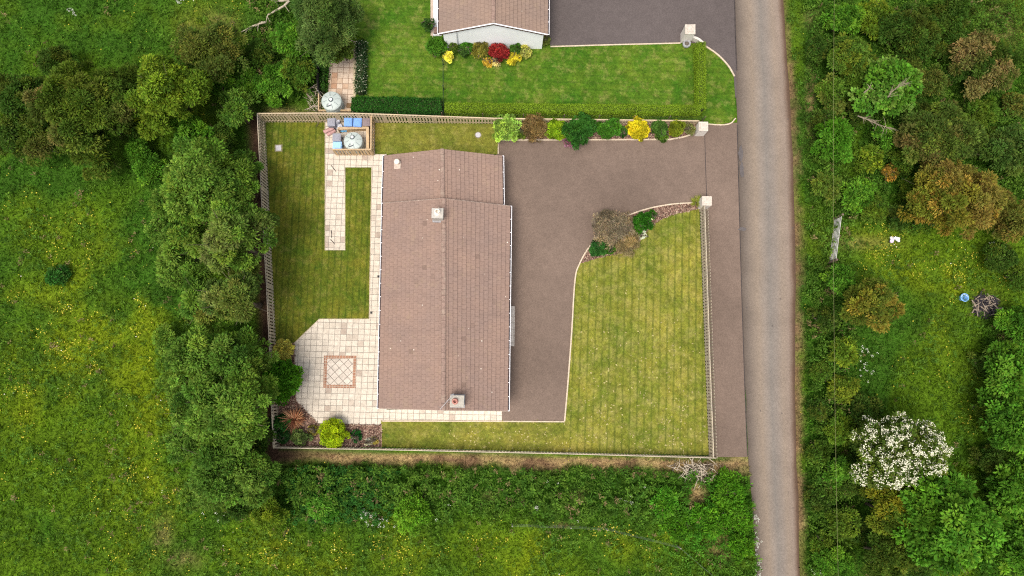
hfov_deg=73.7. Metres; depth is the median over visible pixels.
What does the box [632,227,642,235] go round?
garden shrub
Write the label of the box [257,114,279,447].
timber fence
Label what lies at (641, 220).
garden shrub
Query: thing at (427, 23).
garden shrub
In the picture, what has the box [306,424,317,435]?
garden shrub
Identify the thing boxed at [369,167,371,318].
garden kerb
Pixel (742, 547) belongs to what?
wild shrub
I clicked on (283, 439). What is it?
garden shrub
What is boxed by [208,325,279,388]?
broadleaf tree
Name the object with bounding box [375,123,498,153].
back lawn
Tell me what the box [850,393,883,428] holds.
wild shrub
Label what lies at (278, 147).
inspection cover
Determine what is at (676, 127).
garden shrub
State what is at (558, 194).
driveway
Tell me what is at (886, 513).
broadleaf tree
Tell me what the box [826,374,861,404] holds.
wild shrub
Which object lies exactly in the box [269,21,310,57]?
broadleaf tree
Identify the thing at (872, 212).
wild shrub
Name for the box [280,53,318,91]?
wild shrub
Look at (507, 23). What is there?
neighbour house
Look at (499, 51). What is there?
garden shrub
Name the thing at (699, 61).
hedge
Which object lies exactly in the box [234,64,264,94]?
wild shrub
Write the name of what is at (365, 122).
wheeled bin
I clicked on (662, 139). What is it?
garden shrub
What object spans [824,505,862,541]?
wild shrub
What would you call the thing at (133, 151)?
wild shrub
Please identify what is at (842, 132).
wild shrub
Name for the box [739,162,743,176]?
tar patch
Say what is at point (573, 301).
garden kerb
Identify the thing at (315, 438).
flower bed
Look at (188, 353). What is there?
broadleaf tree
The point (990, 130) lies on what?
wild shrub
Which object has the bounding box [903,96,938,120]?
wild shrub
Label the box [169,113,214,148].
tree
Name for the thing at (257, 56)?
wild shrub
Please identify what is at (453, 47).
garden shrub
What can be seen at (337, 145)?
wheeled bin
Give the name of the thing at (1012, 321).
wild shrub
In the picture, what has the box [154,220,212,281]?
broadleaf tree
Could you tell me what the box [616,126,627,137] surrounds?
garden shrub
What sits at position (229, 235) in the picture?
broadleaf tree
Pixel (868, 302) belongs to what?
broadleaf tree
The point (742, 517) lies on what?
wild shrub
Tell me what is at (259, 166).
broadleaf tree
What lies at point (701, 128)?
gate pillar
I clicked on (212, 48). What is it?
broadleaf tree
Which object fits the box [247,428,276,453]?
broadleaf tree
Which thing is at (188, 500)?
wild shrub
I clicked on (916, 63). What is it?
wild shrub
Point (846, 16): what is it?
wild shrub
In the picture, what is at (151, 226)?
wild shrub
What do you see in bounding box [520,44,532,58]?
garden shrub
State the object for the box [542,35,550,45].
garden shrub
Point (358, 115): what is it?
timber fence
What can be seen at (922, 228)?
wild shrub
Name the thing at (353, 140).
oil tank
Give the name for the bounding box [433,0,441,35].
house side path
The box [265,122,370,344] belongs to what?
back lawn
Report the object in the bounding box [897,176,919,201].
wild shrub
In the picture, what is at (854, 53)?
wild shrub
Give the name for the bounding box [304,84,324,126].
brushwood pile
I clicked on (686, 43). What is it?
garden urn
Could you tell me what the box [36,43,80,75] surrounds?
wild shrub
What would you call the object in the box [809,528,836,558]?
wild shrub
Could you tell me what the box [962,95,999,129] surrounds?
wild shrub
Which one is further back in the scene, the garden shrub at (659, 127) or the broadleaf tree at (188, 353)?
the garden shrub at (659, 127)
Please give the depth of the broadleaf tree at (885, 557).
47.35 m
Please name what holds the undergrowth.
on the ground at (286, 454)
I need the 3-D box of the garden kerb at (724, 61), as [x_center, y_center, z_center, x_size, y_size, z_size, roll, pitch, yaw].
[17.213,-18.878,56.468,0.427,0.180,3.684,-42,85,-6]
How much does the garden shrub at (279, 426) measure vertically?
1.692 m
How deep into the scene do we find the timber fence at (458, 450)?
50.93 m
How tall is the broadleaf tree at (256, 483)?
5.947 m
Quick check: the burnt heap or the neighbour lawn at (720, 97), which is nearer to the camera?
the burnt heap
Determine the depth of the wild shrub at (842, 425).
50.43 m
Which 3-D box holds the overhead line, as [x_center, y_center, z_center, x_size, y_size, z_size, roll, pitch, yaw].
[22.963,-2.929,50.891,0.294,7.500,68.392,4,82,-1]
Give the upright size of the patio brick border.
0.090 m
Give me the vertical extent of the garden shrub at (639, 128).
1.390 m
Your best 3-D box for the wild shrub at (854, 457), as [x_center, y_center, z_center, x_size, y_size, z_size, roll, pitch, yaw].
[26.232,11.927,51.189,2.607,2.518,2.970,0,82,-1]
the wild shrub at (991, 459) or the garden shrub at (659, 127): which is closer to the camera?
the wild shrub at (991, 459)
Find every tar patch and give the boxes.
[738,146,742,161]
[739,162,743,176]
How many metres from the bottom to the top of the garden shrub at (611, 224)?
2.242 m
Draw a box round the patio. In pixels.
[294,119,501,424]
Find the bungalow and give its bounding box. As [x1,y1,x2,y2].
[377,149,514,410]
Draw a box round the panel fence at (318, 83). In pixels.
[315,57,321,97]
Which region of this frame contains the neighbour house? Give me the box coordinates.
[433,0,549,48]
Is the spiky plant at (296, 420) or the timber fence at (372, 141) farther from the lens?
the timber fence at (372, 141)
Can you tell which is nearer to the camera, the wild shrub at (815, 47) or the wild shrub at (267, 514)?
the wild shrub at (267, 514)
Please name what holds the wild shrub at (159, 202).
on the ground at (286, 454)
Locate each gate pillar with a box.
[680,24,694,42]
[695,122,707,135]
[698,196,711,208]
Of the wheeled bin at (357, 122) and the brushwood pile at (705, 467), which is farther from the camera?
the wheeled bin at (357, 122)
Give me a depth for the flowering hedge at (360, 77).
55.06 m
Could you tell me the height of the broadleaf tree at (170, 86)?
7.979 m
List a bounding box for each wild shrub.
[0,129,26,158]
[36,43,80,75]
[43,264,71,286]
[107,62,138,84]
[111,108,147,144]
[122,135,152,166]
[131,152,168,185]
[143,218,172,246]
[147,187,180,222]
[151,321,187,365]
[154,371,187,402]
[155,264,184,290]
[162,425,197,464]
[174,478,207,514]
[179,60,204,72]
[208,120,237,156]
[209,67,237,100]
[212,494,252,523]
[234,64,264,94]
[238,37,275,69]
[248,492,290,537]
[253,59,294,107]
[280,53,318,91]
[306,491,338,523]
[392,489,432,536]
[650,484,680,519]
[657,503,698,542]
[690,501,730,540]
[711,465,749,509]
[719,493,756,532]
[726,527,755,564]
[802,108,835,137]
[803,438,833,465]
[803,484,835,511]
[804,34,830,63]
[806,306,838,333]
[806,359,835,382]
[806,398,834,422]
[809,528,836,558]
[810,117,854,164]
[810,170,843,206]
[811,544,856,575]
[813,72,848,114]
[817,1,866,35]
[818,263,855,297]
[822,407,856,446]
[822,456,853,489]
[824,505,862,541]
[826,31,876,76]
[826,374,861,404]
[827,336,860,367]
[836,471,872,502]
[839,175,877,213]
[839,514,872,544]
[840,72,869,101]
[846,97,874,126]
[847,429,867,463]
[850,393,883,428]
[853,143,884,173]
[856,195,888,224]
[871,122,900,153]
[881,163,900,181]
[887,148,914,175]
[887,201,913,231]
[891,45,926,68]
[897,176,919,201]
[901,210,933,235]
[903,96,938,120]
[905,556,938,575]
[934,21,970,61]
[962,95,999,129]
[966,342,998,374]
[967,444,1006,476]
[970,394,1001,429]
[973,126,999,161]
[980,242,1018,273]
[993,305,1023,344]
[1001,258,1023,293]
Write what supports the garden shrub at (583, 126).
on the flower bed at (615, 137)
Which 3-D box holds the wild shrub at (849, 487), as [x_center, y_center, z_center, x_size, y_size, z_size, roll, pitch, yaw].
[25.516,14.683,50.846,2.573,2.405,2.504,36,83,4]
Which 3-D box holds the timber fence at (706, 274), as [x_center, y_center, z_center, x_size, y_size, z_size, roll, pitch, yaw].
[15.161,3.195,52.786,0.345,1.350,19.328,0,82,-1]
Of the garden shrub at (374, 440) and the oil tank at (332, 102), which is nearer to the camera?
the garden shrub at (374, 440)
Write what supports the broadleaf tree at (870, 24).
on the ground at (286, 454)
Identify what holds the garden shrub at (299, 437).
on the flower bed at (315, 438)
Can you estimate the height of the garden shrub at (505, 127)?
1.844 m
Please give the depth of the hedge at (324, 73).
55.11 m
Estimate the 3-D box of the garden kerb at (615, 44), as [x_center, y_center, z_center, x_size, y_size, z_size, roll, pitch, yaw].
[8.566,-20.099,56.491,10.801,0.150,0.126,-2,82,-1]
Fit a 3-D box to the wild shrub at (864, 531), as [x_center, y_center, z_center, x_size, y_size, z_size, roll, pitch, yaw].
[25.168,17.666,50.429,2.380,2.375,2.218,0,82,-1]
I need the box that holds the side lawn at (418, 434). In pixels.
[381,421,562,451]
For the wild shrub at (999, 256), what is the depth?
52.81 m
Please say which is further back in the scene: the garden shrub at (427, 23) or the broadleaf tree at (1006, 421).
the garden shrub at (427, 23)
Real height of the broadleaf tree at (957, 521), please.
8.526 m
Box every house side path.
[430,0,432,36]
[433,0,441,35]
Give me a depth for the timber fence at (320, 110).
54.78 m
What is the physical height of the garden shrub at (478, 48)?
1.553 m
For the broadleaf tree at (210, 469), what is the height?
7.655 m
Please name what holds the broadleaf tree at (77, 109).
on the ground at (286, 454)
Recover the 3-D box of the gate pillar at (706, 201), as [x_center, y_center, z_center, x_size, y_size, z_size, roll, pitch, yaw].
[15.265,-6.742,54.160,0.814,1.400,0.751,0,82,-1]
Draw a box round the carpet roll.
[323,128,335,135]
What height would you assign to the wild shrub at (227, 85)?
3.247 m
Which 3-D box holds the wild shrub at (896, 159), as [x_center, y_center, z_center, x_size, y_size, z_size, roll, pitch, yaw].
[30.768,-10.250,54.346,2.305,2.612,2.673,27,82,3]
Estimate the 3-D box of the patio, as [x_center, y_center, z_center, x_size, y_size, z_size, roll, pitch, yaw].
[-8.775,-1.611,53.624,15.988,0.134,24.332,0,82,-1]
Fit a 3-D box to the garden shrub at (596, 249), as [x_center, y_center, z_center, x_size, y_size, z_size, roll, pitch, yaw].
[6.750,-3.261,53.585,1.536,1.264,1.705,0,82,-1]
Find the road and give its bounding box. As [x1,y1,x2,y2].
[735,0,799,575]
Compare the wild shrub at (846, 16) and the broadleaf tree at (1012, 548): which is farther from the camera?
the wild shrub at (846, 16)
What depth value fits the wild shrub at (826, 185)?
53.33 m
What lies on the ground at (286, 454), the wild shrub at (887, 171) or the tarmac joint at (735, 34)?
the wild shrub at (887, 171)
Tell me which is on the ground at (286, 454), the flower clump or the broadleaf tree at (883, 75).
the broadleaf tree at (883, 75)
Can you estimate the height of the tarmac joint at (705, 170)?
0.057 m
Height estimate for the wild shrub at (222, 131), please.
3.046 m
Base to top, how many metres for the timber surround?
0.941 m
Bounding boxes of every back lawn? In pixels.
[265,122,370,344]
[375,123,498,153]
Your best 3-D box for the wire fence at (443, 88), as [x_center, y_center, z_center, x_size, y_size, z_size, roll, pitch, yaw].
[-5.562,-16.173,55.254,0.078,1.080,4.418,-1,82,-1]
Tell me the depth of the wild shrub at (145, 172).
52.60 m
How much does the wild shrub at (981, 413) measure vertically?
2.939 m
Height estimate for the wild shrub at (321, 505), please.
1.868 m
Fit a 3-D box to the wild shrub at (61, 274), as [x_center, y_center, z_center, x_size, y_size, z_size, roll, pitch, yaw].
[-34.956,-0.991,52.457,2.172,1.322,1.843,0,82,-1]
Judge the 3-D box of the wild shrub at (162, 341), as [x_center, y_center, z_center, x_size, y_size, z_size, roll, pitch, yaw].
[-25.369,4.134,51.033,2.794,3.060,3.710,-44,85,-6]
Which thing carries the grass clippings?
on the front lawn at (658, 276)
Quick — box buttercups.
[1,0,1008,575]
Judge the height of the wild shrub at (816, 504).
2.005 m
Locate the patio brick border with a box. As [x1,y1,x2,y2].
[323,355,355,387]
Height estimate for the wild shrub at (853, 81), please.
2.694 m
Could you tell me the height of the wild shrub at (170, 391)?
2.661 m
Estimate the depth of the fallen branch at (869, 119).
52.44 m
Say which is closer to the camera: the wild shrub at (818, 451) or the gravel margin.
the wild shrub at (818, 451)
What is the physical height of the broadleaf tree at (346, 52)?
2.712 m
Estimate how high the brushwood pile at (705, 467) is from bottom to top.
0.783 m
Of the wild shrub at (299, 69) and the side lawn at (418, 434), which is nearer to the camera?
the side lawn at (418, 434)
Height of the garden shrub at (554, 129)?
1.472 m
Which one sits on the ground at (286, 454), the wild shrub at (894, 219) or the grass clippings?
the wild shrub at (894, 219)
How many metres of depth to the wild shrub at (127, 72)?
53.09 m
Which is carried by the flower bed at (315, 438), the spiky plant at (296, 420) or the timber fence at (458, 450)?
the spiky plant at (296, 420)
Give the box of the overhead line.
[833,64,837,552]
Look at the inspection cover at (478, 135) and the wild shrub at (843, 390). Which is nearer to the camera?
the wild shrub at (843, 390)
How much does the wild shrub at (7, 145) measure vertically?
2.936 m
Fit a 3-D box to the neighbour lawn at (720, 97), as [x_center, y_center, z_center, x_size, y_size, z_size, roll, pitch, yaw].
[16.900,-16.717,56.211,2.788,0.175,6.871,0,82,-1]
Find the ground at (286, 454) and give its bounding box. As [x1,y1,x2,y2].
[0,0,1023,575]
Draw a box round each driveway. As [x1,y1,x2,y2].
[496,123,747,456]
[549,0,736,97]
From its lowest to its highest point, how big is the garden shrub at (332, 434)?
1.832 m
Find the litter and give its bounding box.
[890,236,899,242]
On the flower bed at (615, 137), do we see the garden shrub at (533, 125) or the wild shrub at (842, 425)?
the garden shrub at (533, 125)
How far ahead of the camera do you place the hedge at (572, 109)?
54.87 m
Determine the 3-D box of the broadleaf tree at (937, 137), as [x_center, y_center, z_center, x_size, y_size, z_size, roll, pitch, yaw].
[32.552,-11.693,52.758,6.596,6.226,5.996,0,82,-1]
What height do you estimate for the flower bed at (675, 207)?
0.162 m
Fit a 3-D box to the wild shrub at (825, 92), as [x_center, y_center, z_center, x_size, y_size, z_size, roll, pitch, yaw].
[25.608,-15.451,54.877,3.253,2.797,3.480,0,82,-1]
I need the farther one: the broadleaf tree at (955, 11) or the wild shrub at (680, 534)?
the broadleaf tree at (955, 11)
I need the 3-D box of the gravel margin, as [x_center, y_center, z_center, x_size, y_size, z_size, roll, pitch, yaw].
[-12.502,-17.683,55.801,1.085,0.158,5.091,0,82,-1]
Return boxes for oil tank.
[321,92,344,114]
[344,132,364,154]
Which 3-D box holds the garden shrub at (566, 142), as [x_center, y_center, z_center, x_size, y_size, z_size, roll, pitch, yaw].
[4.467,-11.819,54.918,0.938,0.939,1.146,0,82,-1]
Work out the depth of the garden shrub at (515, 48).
55.35 m
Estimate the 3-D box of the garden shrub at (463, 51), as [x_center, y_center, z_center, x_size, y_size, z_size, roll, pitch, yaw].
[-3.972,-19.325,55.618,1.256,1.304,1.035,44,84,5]
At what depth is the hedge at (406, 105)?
54.32 m
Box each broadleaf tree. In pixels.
[0,72,51,141]
[14,122,64,166]
[21,58,144,155]
[68,128,122,180]
[122,53,214,140]
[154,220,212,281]
[154,324,239,388]
[158,136,260,227]
[167,390,215,441]
[168,21,249,83]
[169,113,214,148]
[178,272,233,334]
[180,355,280,456]
[180,431,256,511]
[196,264,269,324]
[197,195,280,274]
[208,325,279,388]
[215,86,262,128]
[219,148,264,183]
[224,449,282,508]
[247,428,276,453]
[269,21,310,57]
[288,0,365,66]
[331,40,356,63]
[838,276,905,333]
[847,52,924,117]
[855,0,896,40]
[858,483,913,535]
[858,532,915,575]
[877,0,948,60]
[891,462,1006,575]
[893,98,989,167]
[896,157,1009,240]
[909,63,950,98]
[932,0,977,28]
[946,21,1023,101]
[975,386,1023,459]
[979,122,1023,177]
[980,515,1023,575]
[982,190,1023,243]
[983,339,1023,400]
[983,458,1023,525]
[1000,92,1023,117]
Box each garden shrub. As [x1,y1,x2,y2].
[262,358,304,405]
[267,413,292,435]
[272,338,295,359]
[275,431,290,443]
[290,429,312,445]
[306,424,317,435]
[318,417,350,449]
[346,429,361,443]
[361,437,372,445]
[369,436,378,444]
[421,18,435,31]
[424,35,447,57]
[442,49,453,63]
[448,42,458,53]
[458,44,470,57]
[459,42,472,53]
[471,42,489,58]
[482,57,491,67]
[488,43,509,63]
[491,58,500,66]
[492,113,521,141]
[506,52,522,65]
[509,43,521,54]
[517,126,526,138]
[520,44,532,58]
[521,113,547,142]
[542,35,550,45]
[544,117,566,140]
[561,111,598,149]
[562,138,571,147]
[589,237,606,256]
[591,209,633,248]
[596,117,621,139]
[605,244,616,254]
[613,229,640,258]
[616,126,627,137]
[625,115,650,141]
[631,211,653,231]
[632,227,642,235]
[649,209,659,219]
[651,119,667,137]
[655,132,668,142]
[668,119,685,136]
[683,121,695,135]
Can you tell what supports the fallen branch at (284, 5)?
on the ground at (286, 454)
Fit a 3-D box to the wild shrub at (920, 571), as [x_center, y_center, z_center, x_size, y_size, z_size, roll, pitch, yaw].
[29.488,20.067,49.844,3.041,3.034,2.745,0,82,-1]
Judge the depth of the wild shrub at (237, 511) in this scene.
48.14 m
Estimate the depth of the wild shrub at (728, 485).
50.61 m
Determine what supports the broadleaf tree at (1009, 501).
on the ground at (286, 454)
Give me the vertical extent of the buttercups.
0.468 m
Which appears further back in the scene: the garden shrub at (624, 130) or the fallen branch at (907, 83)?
the garden shrub at (624, 130)
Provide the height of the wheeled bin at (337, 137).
1.020 m
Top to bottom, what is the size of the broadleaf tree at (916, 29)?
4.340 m
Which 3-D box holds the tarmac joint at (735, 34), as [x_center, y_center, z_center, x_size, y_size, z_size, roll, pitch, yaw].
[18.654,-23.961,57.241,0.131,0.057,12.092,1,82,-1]
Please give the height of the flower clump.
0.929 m
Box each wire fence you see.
[352,111,705,121]
[442,59,443,115]
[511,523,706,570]
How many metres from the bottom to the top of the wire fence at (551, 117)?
1.280 m
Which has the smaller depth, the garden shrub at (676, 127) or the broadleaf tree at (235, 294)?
the broadleaf tree at (235, 294)
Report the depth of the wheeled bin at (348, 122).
54.06 m
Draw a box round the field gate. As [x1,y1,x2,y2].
[828,213,843,263]
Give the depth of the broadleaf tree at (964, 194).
49.62 m
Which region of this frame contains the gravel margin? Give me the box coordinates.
[353,44,357,96]
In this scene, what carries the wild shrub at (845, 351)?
on the ground at (286, 454)
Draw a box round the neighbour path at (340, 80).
[328,40,355,114]
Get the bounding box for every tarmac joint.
[704,136,706,195]
[734,0,736,69]
[737,125,747,455]
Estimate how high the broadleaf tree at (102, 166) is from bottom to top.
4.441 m
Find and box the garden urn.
[683,40,690,47]
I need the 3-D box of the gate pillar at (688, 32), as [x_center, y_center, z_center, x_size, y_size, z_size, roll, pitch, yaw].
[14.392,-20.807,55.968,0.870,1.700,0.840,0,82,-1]
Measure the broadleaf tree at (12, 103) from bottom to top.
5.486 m
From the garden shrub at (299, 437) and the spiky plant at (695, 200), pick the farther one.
the spiky plant at (695, 200)
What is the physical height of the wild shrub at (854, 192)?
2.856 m
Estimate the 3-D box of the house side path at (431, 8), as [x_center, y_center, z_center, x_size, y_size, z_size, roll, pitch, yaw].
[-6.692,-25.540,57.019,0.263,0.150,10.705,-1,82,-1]
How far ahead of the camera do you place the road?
54.01 m
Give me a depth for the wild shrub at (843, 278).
51.66 m
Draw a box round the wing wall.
[691,36,703,41]
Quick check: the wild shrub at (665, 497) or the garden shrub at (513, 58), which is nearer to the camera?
the wild shrub at (665, 497)
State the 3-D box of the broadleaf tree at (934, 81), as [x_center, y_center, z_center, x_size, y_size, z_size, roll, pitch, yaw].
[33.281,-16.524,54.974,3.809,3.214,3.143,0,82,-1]
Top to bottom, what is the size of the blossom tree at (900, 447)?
7.241 m
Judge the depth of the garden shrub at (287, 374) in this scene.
50.22 m
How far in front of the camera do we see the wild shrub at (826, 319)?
51.95 m
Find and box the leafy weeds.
[278,464,400,525]
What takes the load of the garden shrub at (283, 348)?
on the flower bed at (315, 438)
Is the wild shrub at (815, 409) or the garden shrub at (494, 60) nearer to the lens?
the wild shrub at (815, 409)
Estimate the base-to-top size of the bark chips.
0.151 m
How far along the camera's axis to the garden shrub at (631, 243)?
53.20 m
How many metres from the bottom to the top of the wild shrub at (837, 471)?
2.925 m
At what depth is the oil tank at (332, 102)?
53.99 m
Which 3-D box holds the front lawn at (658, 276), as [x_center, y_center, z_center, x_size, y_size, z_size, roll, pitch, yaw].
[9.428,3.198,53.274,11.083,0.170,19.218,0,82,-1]
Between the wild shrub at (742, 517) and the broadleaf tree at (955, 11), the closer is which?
the wild shrub at (742, 517)
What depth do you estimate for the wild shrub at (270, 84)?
53.50 m
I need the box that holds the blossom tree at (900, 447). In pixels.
[847,410,957,489]
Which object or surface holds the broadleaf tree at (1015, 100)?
on the ground at (286, 454)
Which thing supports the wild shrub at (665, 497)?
on the ground at (286, 454)
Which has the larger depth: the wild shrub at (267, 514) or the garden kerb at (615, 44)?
the garden kerb at (615, 44)
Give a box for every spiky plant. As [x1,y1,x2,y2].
[277,408,305,433]
[690,193,700,206]
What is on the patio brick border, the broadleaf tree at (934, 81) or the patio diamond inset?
the patio diamond inset
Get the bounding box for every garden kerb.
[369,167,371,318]
[382,420,564,421]
[498,134,690,153]
[550,42,680,46]
[564,202,691,420]
[706,46,734,76]
[708,118,735,125]
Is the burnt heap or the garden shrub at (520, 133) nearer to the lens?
the burnt heap
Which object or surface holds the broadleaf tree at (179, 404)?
on the ground at (286, 454)
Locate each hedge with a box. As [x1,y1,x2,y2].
[316,61,331,93]
[350,95,442,118]
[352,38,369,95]
[444,102,700,118]
[693,41,707,113]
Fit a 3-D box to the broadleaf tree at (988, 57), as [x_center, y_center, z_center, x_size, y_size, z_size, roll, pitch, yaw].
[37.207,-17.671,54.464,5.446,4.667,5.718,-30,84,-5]
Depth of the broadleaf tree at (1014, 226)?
52.28 m
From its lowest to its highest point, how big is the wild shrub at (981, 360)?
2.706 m
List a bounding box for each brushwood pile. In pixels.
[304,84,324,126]
[669,459,706,480]
[684,458,720,488]
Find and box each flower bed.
[278,344,380,446]
[493,121,695,138]
[581,204,697,262]
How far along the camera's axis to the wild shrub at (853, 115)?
54.23 m
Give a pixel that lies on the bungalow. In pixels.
(446, 329)
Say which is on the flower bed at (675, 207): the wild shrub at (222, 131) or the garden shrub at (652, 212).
the garden shrub at (652, 212)
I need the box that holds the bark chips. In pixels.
[278,121,697,447]
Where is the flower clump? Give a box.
[638,230,648,239]
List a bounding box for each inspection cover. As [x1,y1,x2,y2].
[275,144,282,151]
[475,132,481,137]
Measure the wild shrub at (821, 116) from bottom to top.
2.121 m
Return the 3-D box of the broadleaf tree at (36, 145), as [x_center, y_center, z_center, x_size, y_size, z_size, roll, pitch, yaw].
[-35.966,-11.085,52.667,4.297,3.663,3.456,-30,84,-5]
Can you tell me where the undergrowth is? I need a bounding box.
[0,0,1023,575]
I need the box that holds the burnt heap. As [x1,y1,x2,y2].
[971,291,1002,318]
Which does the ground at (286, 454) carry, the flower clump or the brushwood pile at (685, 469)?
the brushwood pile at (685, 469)
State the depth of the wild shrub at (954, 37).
55.15 m
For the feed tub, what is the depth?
53.70 m
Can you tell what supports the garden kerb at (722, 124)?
on the ground at (286, 454)
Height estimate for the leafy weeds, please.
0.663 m
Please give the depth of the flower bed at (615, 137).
55.37 m
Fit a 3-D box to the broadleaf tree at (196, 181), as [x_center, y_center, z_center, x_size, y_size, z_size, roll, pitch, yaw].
[-21.643,-7.401,49.852,7.109,8.769,6.788,0,82,-1]
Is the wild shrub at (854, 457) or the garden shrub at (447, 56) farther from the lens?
the garden shrub at (447, 56)
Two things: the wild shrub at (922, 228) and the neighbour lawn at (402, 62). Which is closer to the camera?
the wild shrub at (922, 228)
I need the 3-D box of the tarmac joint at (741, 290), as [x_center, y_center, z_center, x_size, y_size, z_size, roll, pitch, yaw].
[18.125,-0.270,53.901,0.110,0.057,26.371,1,82,-1]
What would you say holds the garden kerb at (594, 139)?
on the ground at (286, 454)
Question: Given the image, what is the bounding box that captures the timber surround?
[337,126,370,154]
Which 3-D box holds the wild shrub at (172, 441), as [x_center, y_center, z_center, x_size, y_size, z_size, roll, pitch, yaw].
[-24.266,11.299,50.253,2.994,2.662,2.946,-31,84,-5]
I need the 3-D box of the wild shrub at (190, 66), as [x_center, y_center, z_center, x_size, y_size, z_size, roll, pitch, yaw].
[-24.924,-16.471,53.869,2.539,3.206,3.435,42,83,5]
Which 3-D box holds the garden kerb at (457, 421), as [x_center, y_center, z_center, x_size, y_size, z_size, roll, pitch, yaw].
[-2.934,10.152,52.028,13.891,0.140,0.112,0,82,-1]
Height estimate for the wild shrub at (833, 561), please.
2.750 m
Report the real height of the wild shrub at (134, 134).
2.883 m
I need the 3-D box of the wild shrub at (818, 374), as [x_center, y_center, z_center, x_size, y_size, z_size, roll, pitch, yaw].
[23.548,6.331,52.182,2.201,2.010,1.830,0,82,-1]
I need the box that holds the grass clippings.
[449,286,705,452]
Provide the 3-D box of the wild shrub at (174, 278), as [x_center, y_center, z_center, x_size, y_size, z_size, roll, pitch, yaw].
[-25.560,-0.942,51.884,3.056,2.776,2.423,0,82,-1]
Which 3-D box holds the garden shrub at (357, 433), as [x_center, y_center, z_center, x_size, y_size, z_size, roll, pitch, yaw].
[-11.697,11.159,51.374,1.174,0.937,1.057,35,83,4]
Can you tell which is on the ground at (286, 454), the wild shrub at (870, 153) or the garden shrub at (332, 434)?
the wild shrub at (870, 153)
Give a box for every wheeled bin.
[327,118,335,128]
[332,133,342,141]
[333,142,342,151]
[344,117,352,126]
[353,117,361,126]
[362,117,369,128]
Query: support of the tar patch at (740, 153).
on the road
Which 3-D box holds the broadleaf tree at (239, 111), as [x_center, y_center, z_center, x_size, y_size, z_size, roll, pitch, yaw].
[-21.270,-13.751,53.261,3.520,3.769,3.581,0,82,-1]
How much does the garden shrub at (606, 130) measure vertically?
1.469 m
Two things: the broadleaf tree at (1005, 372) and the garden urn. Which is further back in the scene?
the garden urn
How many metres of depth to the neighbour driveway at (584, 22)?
56.81 m
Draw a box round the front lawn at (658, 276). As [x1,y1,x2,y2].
[563,209,708,454]
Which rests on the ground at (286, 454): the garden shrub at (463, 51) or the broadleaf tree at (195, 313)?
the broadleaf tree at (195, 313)
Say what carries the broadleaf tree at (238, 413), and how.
on the ground at (286, 454)
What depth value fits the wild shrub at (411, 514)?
49.69 m
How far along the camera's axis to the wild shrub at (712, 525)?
50.16 m
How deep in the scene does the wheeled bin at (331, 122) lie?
54.07 m
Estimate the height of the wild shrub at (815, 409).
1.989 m
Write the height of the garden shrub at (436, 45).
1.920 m
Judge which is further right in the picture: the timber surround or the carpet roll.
the timber surround
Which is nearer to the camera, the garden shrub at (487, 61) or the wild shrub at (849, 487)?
the wild shrub at (849, 487)
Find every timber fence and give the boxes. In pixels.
[257,112,698,124]
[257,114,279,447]
[275,446,715,457]
[318,93,350,112]
[332,115,374,155]
[700,206,716,457]
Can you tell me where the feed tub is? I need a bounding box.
[959,293,968,301]
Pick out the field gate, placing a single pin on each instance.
(836, 235)
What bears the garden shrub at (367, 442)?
on the flower bed at (315, 438)
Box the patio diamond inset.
[326,359,352,384]
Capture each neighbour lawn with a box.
[355,0,694,110]
[702,48,734,123]
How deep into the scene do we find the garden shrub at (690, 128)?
54.95 m
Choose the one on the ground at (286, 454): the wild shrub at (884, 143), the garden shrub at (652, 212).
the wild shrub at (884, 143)
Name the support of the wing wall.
on the ground at (286, 454)
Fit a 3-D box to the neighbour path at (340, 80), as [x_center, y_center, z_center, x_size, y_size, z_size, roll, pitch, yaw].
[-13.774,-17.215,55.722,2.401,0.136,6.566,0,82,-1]
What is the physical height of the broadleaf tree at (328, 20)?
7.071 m
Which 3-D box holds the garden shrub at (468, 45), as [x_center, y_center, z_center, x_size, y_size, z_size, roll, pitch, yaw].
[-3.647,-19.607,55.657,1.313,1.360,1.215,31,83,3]
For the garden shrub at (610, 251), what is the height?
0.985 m
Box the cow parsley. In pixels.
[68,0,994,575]
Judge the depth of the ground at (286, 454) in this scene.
52.55 m
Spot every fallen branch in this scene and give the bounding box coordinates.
[241,21,265,32]
[266,0,289,21]
[857,115,895,135]
[887,78,911,96]
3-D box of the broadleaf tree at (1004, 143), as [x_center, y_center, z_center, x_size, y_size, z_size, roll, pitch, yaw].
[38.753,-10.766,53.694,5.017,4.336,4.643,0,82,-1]
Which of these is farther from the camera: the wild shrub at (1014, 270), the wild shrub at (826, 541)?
the wild shrub at (1014, 270)

